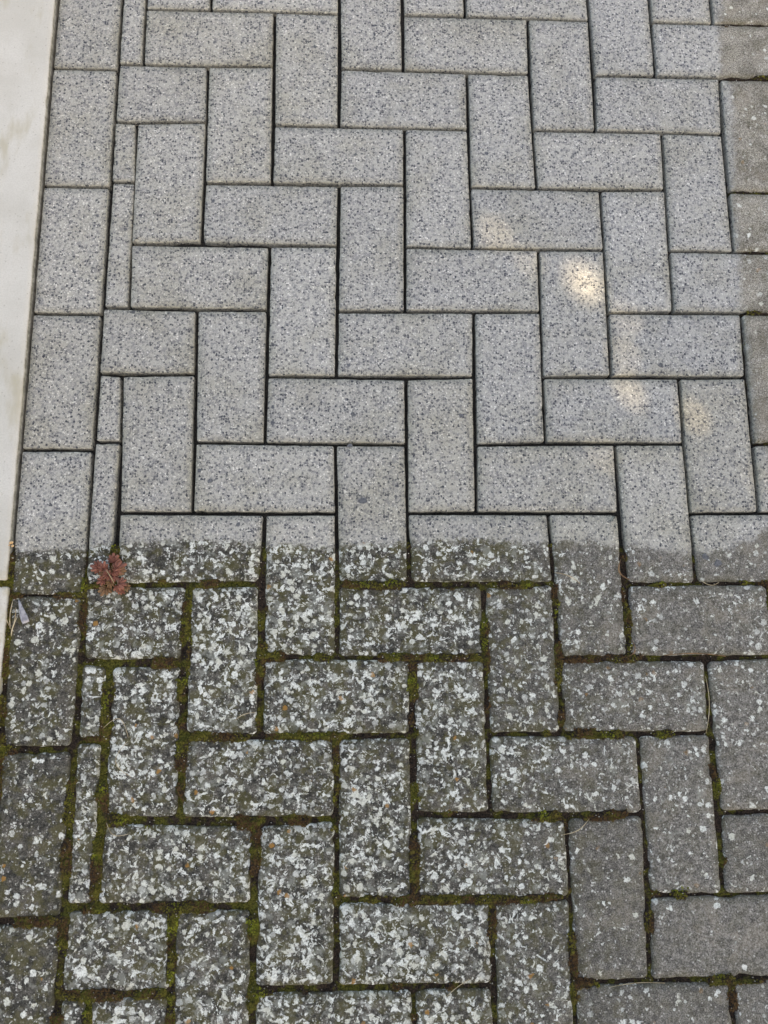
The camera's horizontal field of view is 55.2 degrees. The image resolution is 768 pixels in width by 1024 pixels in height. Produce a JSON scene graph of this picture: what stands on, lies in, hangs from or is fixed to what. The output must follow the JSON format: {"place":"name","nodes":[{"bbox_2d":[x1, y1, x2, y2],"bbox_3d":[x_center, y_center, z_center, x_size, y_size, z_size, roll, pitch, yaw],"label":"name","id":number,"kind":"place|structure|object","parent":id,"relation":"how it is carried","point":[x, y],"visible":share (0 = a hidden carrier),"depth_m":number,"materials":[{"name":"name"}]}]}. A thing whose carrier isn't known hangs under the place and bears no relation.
{"place":"outdoors","nodes":[
{"label":"outdoors","id":0,"kind":"place"},
{"bbox_2d":[0,587,9,693],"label":"edging stone","id":1,"kind":"object","parent":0,"point":[4,595],"visible":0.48,"depth_m":0.97,"materials":[{"name":"white concrete"}]},
{"bbox_2d":[0,0,59,580],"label":"edging stone","id":2,"kind":"object","parent":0,"point":[28,33],"visible":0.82,"depth_m":1.08,"materials":[{"name":"white concrete"}]},
{"bbox_2d":[0,0,767,1023],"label":"pavement","id":3,"kind":"structure","parent":0,"point":[456,294],"depth_m":1.02,"materials":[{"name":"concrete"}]},
{"bbox_2d":[18,600,28,623],"bbox_3d":[-0.479,0.132,0.974,0.010,0.004,0.033,-21,81,-6],"label":"petal","id":4,"kind":"object","parent":3,"relation":"on","point":[24,618],"visible":1,"depth_m":0.97,"materials":[{"name":"white plant"}]},
{"bbox_2d":[90,553,130,595],"bbox_3d":[-0.363,0.085,0.982,0.048,0.024,0.058,-21,81,-6],"label":"red leaved weed","id":5,"kind":"object","parent":3,"relation":"on","point":[117,568],"visible":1,"depth_m":0.98,"materials":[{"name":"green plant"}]},
{"bbox_2d":[115,741,130,776],"bbox_3d":[-0.336,0.319,0.944,0.017,0.007,0.046,-8,80,-4],"label":"dry root","id":6,"kind":"object","parent":3,"relation":"on","point":[116,763],"visible":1,"depth_m":0.94,"materials":[{"name":"plant"}]},
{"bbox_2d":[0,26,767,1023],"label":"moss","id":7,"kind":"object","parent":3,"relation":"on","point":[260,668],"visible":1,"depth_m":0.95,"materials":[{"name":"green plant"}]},
{"bbox_2d":[6,601,16,635],"bbox_3d":[-0.492,0.145,0.973,0.016,0.012,0.056,0,80,-2],"label":"dry stalk","id":8,"kind":"object","parent":7,"relation":"on","point":[9,624],"visible":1,"depth_m":0.97,"materials":[{"name":"plant"}]},
{"bbox_2d":[612,982,658,986],"bbox_3d":[0.318,0.594,0.922,0.070,0.003,0.006,0,80,-2],"label":"dry straw","id":9,"kind":"object","parent":3,"relation":"on","point":[637,982],"visible":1,"depth_m":0.92,"materials":[{"name":"brown plant"}]},
{"bbox_2d":[705,676,709,731],"bbox_3d":[0.434,0.259,0.988,0.009,0.002,0.075,0,80,-2],"label":"dry straw","id":10,"kind":"object","parent":3,"relation":"on","point":[709,705],"visible":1,"depth_m":0.99,"materials":[{"name":"brown plant"}]},
{"bbox_2d":[618,559,628,579],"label":"withered grass","id":11,"kind":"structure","parent":0,"point":[619,570],"depth_m":1.01,"materials":[{"name":"brown plant"}]},
{"bbox_2d":[664,653,725,656],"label":"withered grass","id":12,"kind":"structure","parent":0,"point":[694,653],"depth_m":1.00,"materials":[{"name":"brown plant"}]}
]}

